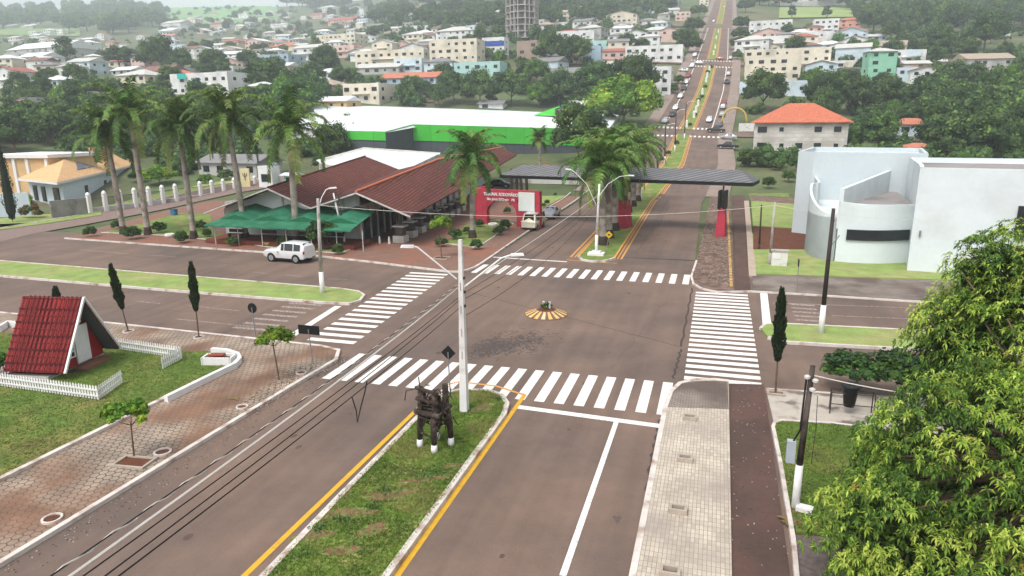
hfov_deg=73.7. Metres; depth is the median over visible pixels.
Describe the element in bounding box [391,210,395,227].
window
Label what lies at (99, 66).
house
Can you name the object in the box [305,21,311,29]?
tree
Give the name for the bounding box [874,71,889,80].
tree
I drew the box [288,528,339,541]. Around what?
soil patch
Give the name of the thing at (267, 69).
tree
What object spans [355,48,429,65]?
building
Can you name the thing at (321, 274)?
street lamp
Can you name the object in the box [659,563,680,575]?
planting box
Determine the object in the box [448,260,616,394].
road lines
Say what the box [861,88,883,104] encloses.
tree
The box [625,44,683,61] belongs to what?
building
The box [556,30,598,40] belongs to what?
building
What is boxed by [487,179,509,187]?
parked car
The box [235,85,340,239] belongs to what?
palm tree
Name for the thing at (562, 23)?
house
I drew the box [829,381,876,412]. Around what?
litter bin
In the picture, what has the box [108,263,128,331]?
cypress
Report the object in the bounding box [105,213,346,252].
lawn
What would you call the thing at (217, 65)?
tree
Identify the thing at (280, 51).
house
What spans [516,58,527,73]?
tree
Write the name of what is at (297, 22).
tree
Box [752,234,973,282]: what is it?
lawn
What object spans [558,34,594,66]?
tree
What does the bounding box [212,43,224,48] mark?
building
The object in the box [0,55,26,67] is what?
house
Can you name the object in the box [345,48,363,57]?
house
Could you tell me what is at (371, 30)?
tree
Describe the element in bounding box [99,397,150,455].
young tree
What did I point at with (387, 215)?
window
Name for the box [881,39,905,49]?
tree
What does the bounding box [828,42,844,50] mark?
house
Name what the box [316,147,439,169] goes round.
shed
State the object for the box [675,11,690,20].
house
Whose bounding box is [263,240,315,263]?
parked car
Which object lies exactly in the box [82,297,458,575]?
cable
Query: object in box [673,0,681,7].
house
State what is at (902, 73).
house
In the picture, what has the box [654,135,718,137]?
crossing bars
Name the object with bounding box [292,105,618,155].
supermarket
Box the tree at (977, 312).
[796,217,1023,575]
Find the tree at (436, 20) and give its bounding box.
[426,16,441,24]
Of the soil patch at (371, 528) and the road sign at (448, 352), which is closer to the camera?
the soil patch at (371, 528)
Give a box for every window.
[32,185,38,199]
[40,186,46,201]
[52,187,60,199]
[71,346,75,358]
[203,166,209,171]
[246,166,252,172]
[261,174,270,181]
[364,216,370,238]
[372,210,377,236]
[378,208,383,232]
[385,207,389,230]
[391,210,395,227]
[758,127,766,131]
[814,127,821,131]
[834,126,841,131]
[846,229,909,240]
[901,127,909,131]
[1014,206,1023,240]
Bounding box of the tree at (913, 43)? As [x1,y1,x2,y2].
[906,37,919,48]
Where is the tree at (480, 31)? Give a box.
[473,24,487,39]
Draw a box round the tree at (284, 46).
[277,44,288,50]
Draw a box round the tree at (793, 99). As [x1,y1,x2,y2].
[781,96,806,106]
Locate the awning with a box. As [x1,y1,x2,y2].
[203,203,374,251]
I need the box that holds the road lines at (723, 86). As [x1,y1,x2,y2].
[664,28,728,126]
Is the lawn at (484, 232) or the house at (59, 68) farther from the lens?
the house at (59, 68)
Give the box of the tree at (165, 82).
[155,79,174,91]
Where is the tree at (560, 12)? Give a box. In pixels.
[550,5,563,18]
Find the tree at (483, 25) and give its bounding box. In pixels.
[475,22,486,29]
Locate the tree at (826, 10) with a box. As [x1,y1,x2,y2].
[821,5,832,18]
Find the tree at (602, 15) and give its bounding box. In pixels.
[597,10,609,20]
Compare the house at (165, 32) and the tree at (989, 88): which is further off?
the house at (165, 32)
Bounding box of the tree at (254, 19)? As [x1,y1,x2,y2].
[248,16,258,21]
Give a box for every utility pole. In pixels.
[333,193,342,237]
[337,194,345,241]
[664,123,674,163]
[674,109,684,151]
[684,101,690,139]
[758,205,761,248]
[768,202,775,263]
[785,365,818,508]
[818,208,839,332]
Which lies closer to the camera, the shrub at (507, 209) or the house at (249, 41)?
the shrub at (507, 209)
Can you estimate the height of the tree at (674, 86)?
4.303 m
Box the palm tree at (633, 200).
[609,121,665,206]
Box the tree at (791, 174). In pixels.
[780,169,795,181]
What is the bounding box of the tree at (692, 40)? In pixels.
[675,33,704,52]
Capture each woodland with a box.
[0,0,168,34]
[0,82,217,148]
[230,67,426,113]
[279,0,352,7]
[309,0,679,25]
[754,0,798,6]
[816,0,1023,31]
[911,72,1023,150]
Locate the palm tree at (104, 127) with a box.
[58,103,150,233]
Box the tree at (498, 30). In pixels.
[492,25,505,35]
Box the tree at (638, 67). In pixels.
[611,51,664,83]
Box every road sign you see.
[248,303,256,337]
[298,325,319,364]
[441,346,455,389]
[605,231,611,249]
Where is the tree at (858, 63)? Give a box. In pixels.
[853,57,862,67]
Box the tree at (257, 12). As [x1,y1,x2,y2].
[254,9,261,14]
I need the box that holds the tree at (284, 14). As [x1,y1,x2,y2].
[280,11,287,17]
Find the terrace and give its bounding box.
[205,234,371,249]
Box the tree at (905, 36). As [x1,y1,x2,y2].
[894,32,915,39]
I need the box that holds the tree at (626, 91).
[582,73,663,120]
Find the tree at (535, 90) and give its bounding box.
[524,82,553,107]
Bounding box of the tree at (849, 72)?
[837,68,860,77]
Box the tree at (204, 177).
[196,173,212,183]
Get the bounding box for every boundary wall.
[513,178,578,184]
[771,0,845,5]
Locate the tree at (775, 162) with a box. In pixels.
[769,159,782,168]
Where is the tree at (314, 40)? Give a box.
[310,37,321,43]
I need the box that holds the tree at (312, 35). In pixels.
[310,32,317,39]
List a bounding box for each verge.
[0,177,257,226]
[692,197,732,290]
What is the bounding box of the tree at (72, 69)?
[61,62,89,77]
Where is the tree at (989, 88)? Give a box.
[979,81,996,93]
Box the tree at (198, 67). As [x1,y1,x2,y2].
[194,63,208,70]
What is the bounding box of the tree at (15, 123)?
[0,105,46,152]
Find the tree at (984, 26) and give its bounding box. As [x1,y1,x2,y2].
[962,8,1016,50]
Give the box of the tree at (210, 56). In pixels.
[197,48,226,63]
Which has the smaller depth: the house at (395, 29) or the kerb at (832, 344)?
the kerb at (832, 344)
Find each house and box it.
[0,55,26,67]
[0,66,37,88]
[7,35,27,40]
[11,39,28,44]
[12,97,48,102]
[18,52,65,62]
[24,57,60,69]
[28,31,41,33]
[31,62,62,70]
[31,75,72,87]
[39,38,51,42]
[43,29,56,34]
[55,63,89,77]
[57,29,67,34]
[67,57,109,75]
[81,37,99,42]
[83,54,102,58]
[85,40,100,48]
[95,33,111,39]
[105,40,119,45]
[107,59,130,67]
[110,66,143,74]
[115,69,168,83]
[130,54,159,67]
[136,34,149,39]
[141,65,190,72]
[155,31,176,34]
[165,34,180,38]
[166,39,180,45]
[171,45,185,48]
[183,67,205,72]
[184,45,209,58]
[194,46,210,58]
[195,154,285,177]
[197,29,212,33]
[209,31,221,35]
[217,24,233,29]
[222,37,236,40]
[222,45,243,50]
[228,57,246,66]
[229,66,245,69]
[235,23,249,29]
[236,25,248,31]
[244,38,272,49]
[244,82,270,87]
[255,48,270,54]
[257,162,280,187]
[266,48,286,53]
[273,41,286,45]
[274,27,287,30]
[275,34,294,39]
[279,172,302,180]
[285,62,300,69]
[289,37,306,43]
[294,43,309,46]
[313,29,335,34]
[317,96,361,106]
[320,68,338,78]
[324,40,347,45]
[325,14,338,17]
[327,79,346,89]
[333,45,362,57]
[342,23,350,27]
[342,82,394,104]
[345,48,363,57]
[346,28,359,32]
[350,53,354,61]
[355,22,365,28]
[359,45,371,49]
[365,23,385,31]
[368,35,380,41]
[372,39,399,50]
[384,26,398,33]
[394,58,429,71]
[396,40,409,46]
[399,43,428,49]
[402,22,413,25]
[402,31,429,43]
[417,39,432,44]
[418,30,433,33]
[422,58,457,71]
[425,33,435,39]
[431,26,450,32]
[466,25,491,29]
[477,100,508,108]
[482,37,508,60]
[517,40,542,58]
[530,56,569,67]
[539,19,549,22]
[539,22,556,31]
[552,22,566,24]
[556,10,575,20]
[570,51,585,63]
[572,18,596,27]
[578,25,607,38]
[586,45,602,63]
[590,40,607,48]
[602,48,624,59]
[607,33,623,38]
[607,38,629,48]
[613,25,633,33]
[614,22,630,25]
[624,29,648,40]
[639,18,657,24]
[639,34,661,44]
[645,20,673,26]
[657,13,670,19]
[659,27,677,41]
[664,8,679,13]
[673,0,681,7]
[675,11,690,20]
[699,0,708,5]
[734,35,772,52]
[764,35,790,48]
[770,43,782,48]
[776,32,794,35]
[792,29,808,34]
[792,33,818,42]
[795,31,833,40]
[799,42,821,47]
[803,60,837,71]
[805,25,824,30]
[812,18,839,30]
[817,40,840,46]
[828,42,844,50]
[834,27,868,41]
[835,42,872,60]
[839,17,860,27]
[839,35,870,43]
[839,67,861,69]
[843,61,860,69]
[861,48,899,80]
[868,34,887,40]
[895,66,917,82]
[897,118,921,135]
[898,49,926,60]
[900,60,931,66]
[903,143,925,147]
[907,66,936,83]
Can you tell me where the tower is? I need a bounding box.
[505,0,538,38]
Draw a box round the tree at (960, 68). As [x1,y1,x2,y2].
[930,59,975,80]
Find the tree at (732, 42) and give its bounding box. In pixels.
[729,36,744,45]
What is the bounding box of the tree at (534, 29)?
[528,24,542,39]
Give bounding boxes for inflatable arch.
[721,107,746,122]
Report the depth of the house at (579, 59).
311.38 m
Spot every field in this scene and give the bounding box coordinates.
[0,27,79,35]
[162,6,276,23]
[779,7,852,17]
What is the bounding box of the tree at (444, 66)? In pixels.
[431,62,453,71]
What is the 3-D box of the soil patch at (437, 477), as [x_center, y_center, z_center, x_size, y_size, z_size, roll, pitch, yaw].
[-2.987,6.774,24.147,2.355,0.001,0.474,-4,14,-11]
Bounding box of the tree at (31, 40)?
[26,37,37,43]
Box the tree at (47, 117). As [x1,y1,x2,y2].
[26,104,70,144]
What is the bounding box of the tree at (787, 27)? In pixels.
[780,24,794,31]
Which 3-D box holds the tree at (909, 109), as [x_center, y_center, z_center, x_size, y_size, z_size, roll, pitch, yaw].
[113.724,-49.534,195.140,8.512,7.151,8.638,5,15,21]
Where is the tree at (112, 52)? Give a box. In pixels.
[101,44,133,66]
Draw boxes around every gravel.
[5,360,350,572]
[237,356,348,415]
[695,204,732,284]
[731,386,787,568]
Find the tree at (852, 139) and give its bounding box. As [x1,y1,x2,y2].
[847,126,864,144]
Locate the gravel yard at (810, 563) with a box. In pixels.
[795,535,897,575]
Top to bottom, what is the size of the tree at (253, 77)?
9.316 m
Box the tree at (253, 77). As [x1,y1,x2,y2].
[233,67,262,83]
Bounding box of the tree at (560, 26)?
[555,24,565,30]
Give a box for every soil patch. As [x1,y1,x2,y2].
[226,396,239,399]
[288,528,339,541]
[315,545,364,555]
[320,507,384,520]
[353,520,386,536]
[362,490,420,501]
[395,474,455,482]
[445,463,462,467]
[471,403,492,412]
[778,515,817,525]
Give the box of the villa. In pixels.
[0,147,131,203]
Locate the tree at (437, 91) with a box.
[427,82,452,106]
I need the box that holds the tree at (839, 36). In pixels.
[831,33,845,41]
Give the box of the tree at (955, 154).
[948,151,972,157]
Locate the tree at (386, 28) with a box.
[377,24,390,31]
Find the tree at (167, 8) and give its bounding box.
[164,5,171,11]
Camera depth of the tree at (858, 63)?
275.56 m
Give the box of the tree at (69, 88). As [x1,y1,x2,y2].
[56,81,83,96]
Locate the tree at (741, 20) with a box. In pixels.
[731,16,751,27]
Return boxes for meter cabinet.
[771,249,788,265]
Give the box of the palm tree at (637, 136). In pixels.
[609,127,661,212]
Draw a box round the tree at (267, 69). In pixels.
[244,59,282,81]
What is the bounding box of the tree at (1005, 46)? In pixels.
[994,40,1015,54]
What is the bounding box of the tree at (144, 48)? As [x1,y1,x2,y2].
[131,38,166,65]
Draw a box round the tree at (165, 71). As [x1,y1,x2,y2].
[155,64,181,82]
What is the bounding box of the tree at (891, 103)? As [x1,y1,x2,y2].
[880,98,901,110]
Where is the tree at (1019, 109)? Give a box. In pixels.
[1010,97,1023,118]
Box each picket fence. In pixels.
[0,365,10,379]
[0,370,122,399]
[116,337,181,368]
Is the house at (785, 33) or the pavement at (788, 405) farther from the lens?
the house at (785, 33)
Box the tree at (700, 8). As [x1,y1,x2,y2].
[689,5,708,17]
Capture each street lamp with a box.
[316,187,336,292]
[400,239,523,411]
[565,168,633,255]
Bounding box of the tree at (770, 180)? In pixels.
[762,176,776,185]
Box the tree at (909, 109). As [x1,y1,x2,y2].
[895,102,923,118]
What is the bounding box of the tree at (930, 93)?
[917,90,935,104]
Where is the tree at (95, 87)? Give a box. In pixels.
[84,77,117,92]
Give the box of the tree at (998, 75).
[977,61,1023,86]
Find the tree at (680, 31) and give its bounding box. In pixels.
[672,28,699,39]
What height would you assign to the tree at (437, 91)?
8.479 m
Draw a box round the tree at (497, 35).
[492,32,504,36]
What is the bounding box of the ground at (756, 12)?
[0,0,1023,261]
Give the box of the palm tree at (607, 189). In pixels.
[571,122,651,238]
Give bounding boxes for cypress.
[0,149,17,221]
[51,285,60,296]
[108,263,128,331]
[188,260,199,337]
[771,286,787,392]
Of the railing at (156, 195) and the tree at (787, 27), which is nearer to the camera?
the railing at (156, 195)
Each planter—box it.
[164,233,173,236]
[200,353,236,364]
[488,223,497,226]
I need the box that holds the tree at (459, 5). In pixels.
[456,1,462,8]
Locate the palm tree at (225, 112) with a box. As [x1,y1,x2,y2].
[178,83,273,237]
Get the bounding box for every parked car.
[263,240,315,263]
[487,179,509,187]
[544,206,560,218]
[661,117,668,123]
[669,111,675,116]
[672,104,678,109]
[677,93,683,97]
[706,116,712,121]
[707,126,725,132]
[716,121,722,126]
[717,141,738,148]
[720,134,737,139]
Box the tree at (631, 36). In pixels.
[616,32,636,44]
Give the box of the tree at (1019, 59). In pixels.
[1011,53,1023,70]
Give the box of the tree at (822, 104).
[809,101,829,109]
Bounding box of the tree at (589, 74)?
[574,60,615,88]
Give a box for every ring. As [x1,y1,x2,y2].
[40,512,63,524]
[122,329,133,332]
[153,447,171,456]
[193,335,204,338]
[236,404,247,409]
[296,370,306,374]
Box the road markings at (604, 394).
[293,257,770,575]
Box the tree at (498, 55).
[490,49,508,60]
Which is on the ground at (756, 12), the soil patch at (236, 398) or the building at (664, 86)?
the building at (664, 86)
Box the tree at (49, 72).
[35,67,55,77]
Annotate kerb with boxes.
[0,173,281,227]
[0,260,364,304]
[0,311,340,567]
[0,396,163,481]
[64,190,587,272]
[101,232,349,253]
[259,388,509,575]
[447,220,513,246]
[578,3,723,257]
[578,256,615,262]
[629,378,728,575]
[690,260,923,302]
[759,323,1016,355]
[766,388,931,399]
[771,419,937,575]
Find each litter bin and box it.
[169,209,177,214]
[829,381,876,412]
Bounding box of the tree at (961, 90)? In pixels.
[925,78,984,107]
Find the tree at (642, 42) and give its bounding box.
[633,37,650,45]
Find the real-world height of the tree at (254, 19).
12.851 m
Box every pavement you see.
[0,313,336,558]
[66,196,578,270]
[573,0,740,196]
[636,380,731,575]
[668,381,728,408]
[744,201,755,276]
[749,195,794,203]
[753,275,1023,300]
[766,390,998,433]
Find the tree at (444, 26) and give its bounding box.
[440,24,449,28]
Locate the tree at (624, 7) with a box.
[619,4,631,10]
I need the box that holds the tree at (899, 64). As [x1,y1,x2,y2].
[896,56,901,67]
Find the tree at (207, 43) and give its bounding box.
[200,38,213,47]
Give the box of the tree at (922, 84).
[904,73,955,99]
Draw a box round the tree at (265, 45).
[261,43,268,47]
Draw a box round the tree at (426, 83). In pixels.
[421,80,433,93]
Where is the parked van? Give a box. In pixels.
[521,210,545,229]
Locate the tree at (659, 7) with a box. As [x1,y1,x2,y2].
[653,2,668,12]
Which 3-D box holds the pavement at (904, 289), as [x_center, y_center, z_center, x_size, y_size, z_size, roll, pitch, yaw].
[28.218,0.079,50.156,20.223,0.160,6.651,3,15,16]
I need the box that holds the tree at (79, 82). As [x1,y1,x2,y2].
[60,77,88,91]
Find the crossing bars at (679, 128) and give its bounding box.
[655,126,706,129]
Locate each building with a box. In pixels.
[4,51,37,56]
[5,40,98,57]
[6,24,21,27]
[19,24,45,28]
[29,33,48,37]
[103,45,134,49]
[158,28,184,32]
[161,20,193,27]
[169,71,252,96]
[184,17,202,24]
[210,22,222,28]
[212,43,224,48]
[219,38,244,45]
[224,51,241,58]
[232,14,257,18]
[242,21,255,25]
[257,53,305,64]
[258,17,275,20]
[263,31,275,35]
[264,10,277,14]
[269,42,294,50]
[271,23,295,29]
[278,12,294,17]
[292,44,322,59]
[306,13,326,19]
[316,33,367,44]
[317,5,339,12]
[328,16,361,25]
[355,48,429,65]
[355,63,403,74]
[357,18,371,22]
[380,71,442,83]
[429,38,484,61]
[435,26,473,39]
[454,61,506,82]
[550,67,580,73]
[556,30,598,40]
[606,10,639,24]
[615,66,672,95]
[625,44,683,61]
[646,27,665,35]
[739,80,818,96]
[744,47,831,63]
[744,56,801,80]
[748,19,792,33]
[751,28,784,35]
[792,147,1023,275]
[812,60,857,68]
[863,40,908,49]
[951,53,1015,72]
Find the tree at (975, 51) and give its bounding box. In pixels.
[958,47,978,53]
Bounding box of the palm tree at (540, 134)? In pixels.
[525,125,552,164]
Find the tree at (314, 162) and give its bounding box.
[310,154,330,165]
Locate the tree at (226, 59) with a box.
[221,51,229,61]
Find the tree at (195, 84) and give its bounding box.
[184,77,208,94]
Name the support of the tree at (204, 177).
on the ground at (756, 12)
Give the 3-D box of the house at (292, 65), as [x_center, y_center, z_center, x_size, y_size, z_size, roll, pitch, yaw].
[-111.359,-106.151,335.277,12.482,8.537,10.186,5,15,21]
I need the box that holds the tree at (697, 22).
[683,17,706,28]
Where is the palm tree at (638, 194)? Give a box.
[633,123,668,200]
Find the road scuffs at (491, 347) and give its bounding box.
[458,331,519,360]
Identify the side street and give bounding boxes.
[602,59,805,66]
[638,25,846,27]
[650,129,919,140]
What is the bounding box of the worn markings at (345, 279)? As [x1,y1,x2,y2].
[80,249,908,330]
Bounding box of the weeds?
[286,396,507,561]
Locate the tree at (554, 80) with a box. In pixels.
[540,66,577,104]
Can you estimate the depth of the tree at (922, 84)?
214.65 m
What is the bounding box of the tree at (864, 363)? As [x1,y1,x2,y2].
[819,348,880,382]
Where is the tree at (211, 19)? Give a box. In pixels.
[206,17,214,22]
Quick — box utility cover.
[795,503,813,514]
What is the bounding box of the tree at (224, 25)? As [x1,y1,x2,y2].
[221,20,230,29]
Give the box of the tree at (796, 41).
[784,35,808,47]
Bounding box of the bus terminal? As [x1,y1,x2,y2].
[203,147,516,242]
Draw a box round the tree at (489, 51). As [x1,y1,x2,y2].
[485,47,494,60]
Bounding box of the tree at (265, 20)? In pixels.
[261,18,269,23]
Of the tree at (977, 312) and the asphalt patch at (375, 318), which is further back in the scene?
the asphalt patch at (375, 318)
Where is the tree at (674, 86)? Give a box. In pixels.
[671,83,679,91]
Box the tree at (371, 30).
[364,26,377,34]
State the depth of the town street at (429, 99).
240.02 m
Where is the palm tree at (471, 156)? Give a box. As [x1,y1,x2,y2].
[435,128,506,237]
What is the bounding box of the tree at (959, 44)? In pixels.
[947,35,980,53]
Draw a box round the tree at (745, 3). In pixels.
[736,0,755,12]
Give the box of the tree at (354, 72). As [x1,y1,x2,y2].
[343,66,360,78]
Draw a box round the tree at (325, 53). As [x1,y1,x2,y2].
[308,43,340,68]
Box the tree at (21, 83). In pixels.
[12,77,33,93]
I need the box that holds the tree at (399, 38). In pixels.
[394,36,403,41]
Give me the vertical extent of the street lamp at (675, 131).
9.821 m
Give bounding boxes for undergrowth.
[0,0,1023,172]
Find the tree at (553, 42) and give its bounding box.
[530,28,567,56]
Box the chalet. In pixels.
[1,295,121,379]
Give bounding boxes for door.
[74,322,91,363]
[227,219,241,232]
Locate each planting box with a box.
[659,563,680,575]
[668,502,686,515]
[677,453,692,463]
[682,413,696,421]
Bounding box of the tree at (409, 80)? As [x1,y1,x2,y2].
[400,76,417,92]
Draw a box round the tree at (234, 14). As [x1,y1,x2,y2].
[231,10,237,17]
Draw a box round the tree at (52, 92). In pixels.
[47,83,85,98]
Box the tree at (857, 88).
[839,74,877,114]
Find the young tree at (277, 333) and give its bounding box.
[254,325,295,379]
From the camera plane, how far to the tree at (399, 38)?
448.92 m
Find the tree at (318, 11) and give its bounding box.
[314,9,322,12]
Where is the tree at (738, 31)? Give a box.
[730,27,749,36]
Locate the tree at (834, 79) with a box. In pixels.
[801,68,848,100]
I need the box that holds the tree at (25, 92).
[15,87,48,97]
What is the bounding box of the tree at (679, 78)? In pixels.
[673,74,684,83]
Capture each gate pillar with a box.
[85,192,92,212]
[101,191,108,210]
[119,189,123,208]
[131,188,138,207]
[146,186,152,205]
[159,185,165,203]
[172,183,178,200]
[197,181,202,195]
[209,180,214,193]
[221,179,225,190]
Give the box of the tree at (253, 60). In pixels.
[247,56,265,62]
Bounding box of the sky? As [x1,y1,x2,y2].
[0,0,357,8]
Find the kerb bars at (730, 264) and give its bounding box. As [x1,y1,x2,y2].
[727,211,732,286]
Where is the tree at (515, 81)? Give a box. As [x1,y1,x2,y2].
[488,69,529,104]
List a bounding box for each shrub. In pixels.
[0,350,6,366]
[17,203,44,214]
[29,195,34,205]
[82,225,96,234]
[110,220,118,227]
[121,226,142,236]
[151,221,167,230]
[173,230,189,241]
[195,219,207,227]
[202,229,211,235]
[226,236,238,244]
[276,236,290,244]
[330,243,343,251]
[434,237,448,244]
[448,227,462,237]
[469,239,483,247]
[475,219,484,225]
[492,225,505,233]
[499,219,511,227]
[503,206,511,211]
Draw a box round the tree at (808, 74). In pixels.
[796,66,826,85]
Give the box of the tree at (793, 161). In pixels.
[788,155,797,171]
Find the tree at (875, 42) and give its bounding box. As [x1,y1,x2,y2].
[861,38,880,49]
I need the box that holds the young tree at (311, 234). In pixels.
[305,220,337,248]
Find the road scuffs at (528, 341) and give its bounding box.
[494,328,569,358]
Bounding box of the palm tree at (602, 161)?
[555,133,639,245]
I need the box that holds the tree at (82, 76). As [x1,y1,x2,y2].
[72,74,91,80]
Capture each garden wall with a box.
[0,192,31,216]
[0,320,15,331]
[49,197,87,217]
[93,194,205,211]
[164,347,241,401]
[739,123,754,130]
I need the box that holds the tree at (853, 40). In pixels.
[846,36,862,43]
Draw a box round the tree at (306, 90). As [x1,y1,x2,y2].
[268,74,327,101]
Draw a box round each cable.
[50,286,455,575]
[53,285,456,575]
[68,287,457,575]
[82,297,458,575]
[104,300,458,575]
[118,308,458,575]
[320,205,773,216]
[352,381,367,422]
[465,196,596,284]
[465,206,593,298]
[466,202,593,291]
[467,203,598,314]
[776,205,910,219]
[811,396,817,463]
[814,375,944,398]
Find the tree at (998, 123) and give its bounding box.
[953,106,1023,146]
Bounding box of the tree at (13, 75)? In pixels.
[2,70,29,83]
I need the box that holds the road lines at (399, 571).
[241,395,525,575]
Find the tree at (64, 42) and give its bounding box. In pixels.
[51,36,77,60]
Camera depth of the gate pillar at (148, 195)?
105.64 m
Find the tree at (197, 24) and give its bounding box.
[194,22,201,27]
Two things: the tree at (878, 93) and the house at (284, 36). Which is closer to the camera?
the tree at (878, 93)
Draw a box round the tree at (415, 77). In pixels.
[402,74,422,80]
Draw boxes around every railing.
[91,197,102,206]
[151,191,160,199]
[165,190,173,197]
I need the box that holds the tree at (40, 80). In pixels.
[30,72,52,90]
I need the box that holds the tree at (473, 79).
[459,66,494,100]
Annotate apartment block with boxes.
[751,103,853,150]
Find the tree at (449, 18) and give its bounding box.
[444,12,461,23]
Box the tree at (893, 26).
[880,17,906,39]
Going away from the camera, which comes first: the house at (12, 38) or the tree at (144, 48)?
the tree at (144, 48)
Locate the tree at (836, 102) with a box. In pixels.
[810,85,846,109]
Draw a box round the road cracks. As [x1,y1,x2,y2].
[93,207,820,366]
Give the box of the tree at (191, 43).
[187,41,199,45]
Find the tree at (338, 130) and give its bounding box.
[308,120,354,154]
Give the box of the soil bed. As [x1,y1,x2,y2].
[753,226,805,248]
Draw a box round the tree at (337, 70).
[329,65,352,80]
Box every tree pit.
[110,454,157,469]
[433,256,450,259]
[767,389,785,395]
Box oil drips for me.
[183,210,675,557]
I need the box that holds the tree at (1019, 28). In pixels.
[1012,25,1023,32]
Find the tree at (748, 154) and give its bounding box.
[736,147,760,166]
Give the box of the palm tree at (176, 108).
[139,96,219,238]
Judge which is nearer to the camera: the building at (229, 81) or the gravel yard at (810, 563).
the gravel yard at (810, 563)
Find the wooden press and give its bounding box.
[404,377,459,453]
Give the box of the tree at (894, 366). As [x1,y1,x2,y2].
[869,347,932,401]
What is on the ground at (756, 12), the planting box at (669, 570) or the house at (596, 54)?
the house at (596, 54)
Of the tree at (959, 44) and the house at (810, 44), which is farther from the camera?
the house at (810, 44)
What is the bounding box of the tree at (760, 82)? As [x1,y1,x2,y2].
[740,66,791,111]
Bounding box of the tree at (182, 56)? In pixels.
[167,46,194,66]
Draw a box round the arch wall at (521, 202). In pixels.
[475,186,541,229]
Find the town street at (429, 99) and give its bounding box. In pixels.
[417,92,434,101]
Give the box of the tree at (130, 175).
[127,170,135,178]
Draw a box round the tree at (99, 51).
[95,49,103,54]
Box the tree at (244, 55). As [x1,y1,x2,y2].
[236,49,257,62]
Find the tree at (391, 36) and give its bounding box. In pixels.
[388,34,396,38]
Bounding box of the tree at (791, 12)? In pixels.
[787,5,796,18]
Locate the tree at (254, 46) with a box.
[248,43,262,49]
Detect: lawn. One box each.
[0,211,100,229]
[0,332,225,473]
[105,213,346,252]
[448,220,511,246]
[542,196,564,208]
[749,193,788,196]
[751,201,793,227]
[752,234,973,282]
[775,421,1013,548]
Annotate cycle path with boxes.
[730,383,789,575]
[731,195,750,290]
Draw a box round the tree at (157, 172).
[142,164,178,184]
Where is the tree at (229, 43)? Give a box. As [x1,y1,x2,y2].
[223,41,236,46]
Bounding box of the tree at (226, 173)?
[216,168,233,179]
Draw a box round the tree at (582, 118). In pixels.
[549,96,608,160]
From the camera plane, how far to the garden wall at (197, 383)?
33.66 m
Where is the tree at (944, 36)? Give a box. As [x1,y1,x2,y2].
[918,24,957,47]
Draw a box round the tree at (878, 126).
[848,108,904,143]
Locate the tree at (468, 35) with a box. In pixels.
[462,33,474,38]
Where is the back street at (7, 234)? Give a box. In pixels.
[0,176,283,241]
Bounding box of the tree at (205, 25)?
[201,23,209,27]
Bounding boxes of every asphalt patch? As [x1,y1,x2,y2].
[357,315,385,323]
[612,515,621,522]
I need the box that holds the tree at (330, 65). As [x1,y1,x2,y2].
[323,62,334,68]
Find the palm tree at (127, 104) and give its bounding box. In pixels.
[81,74,168,234]
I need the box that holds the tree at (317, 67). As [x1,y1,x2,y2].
[295,61,327,77]
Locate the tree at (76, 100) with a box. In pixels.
[36,92,93,112]
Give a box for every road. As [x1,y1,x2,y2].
[0,231,1022,575]
[501,0,732,259]
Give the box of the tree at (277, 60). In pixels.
[266,54,286,67]
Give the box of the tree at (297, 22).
[295,20,301,25]
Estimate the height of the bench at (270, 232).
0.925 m
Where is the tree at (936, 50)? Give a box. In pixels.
[929,44,943,58]
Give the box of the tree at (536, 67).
[523,57,552,81]
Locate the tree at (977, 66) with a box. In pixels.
[968,60,988,81]
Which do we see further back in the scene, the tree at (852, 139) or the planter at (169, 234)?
the tree at (852, 139)
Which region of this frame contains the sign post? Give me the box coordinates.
[240,168,250,186]
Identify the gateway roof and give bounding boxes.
[501,165,759,236]
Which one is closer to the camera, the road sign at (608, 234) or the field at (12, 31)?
the road sign at (608, 234)
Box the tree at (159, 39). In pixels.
[146,33,172,63]
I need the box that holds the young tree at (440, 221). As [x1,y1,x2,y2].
[429,214,452,257]
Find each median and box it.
[0,261,361,301]
[269,391,503,575]
[580,0,724,259]
[761,324,1016,352]
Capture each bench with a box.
[227,229,243,237]
[259,230,276,239]
[295,231,310,240]
[326,233,343,242]
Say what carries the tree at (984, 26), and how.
on the ground at (756, 12)
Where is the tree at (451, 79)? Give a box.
[437,69,469,102]
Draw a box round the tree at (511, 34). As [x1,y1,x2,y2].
[507,31,515,38]
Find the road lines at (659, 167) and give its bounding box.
[570,0,725,258]
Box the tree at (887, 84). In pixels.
[872,73,909,101]
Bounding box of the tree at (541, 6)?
[536,2,543,11]
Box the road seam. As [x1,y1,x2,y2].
[470,288,692,506]
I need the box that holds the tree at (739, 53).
[732,50,742,57]
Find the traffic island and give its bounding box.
[525,300,567,320]
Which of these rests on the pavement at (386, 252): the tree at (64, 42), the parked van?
the parked van
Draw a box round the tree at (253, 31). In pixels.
[249,28,257,33]
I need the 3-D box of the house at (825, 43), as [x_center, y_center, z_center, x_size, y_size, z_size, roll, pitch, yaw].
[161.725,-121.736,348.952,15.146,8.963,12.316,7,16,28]
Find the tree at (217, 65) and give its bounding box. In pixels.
[205,60,231,71]
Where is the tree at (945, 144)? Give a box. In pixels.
[930,136,968,155]
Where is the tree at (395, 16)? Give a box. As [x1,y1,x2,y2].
[390,12,401,24]
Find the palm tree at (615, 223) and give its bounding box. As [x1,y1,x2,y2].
[580,126,649,230]

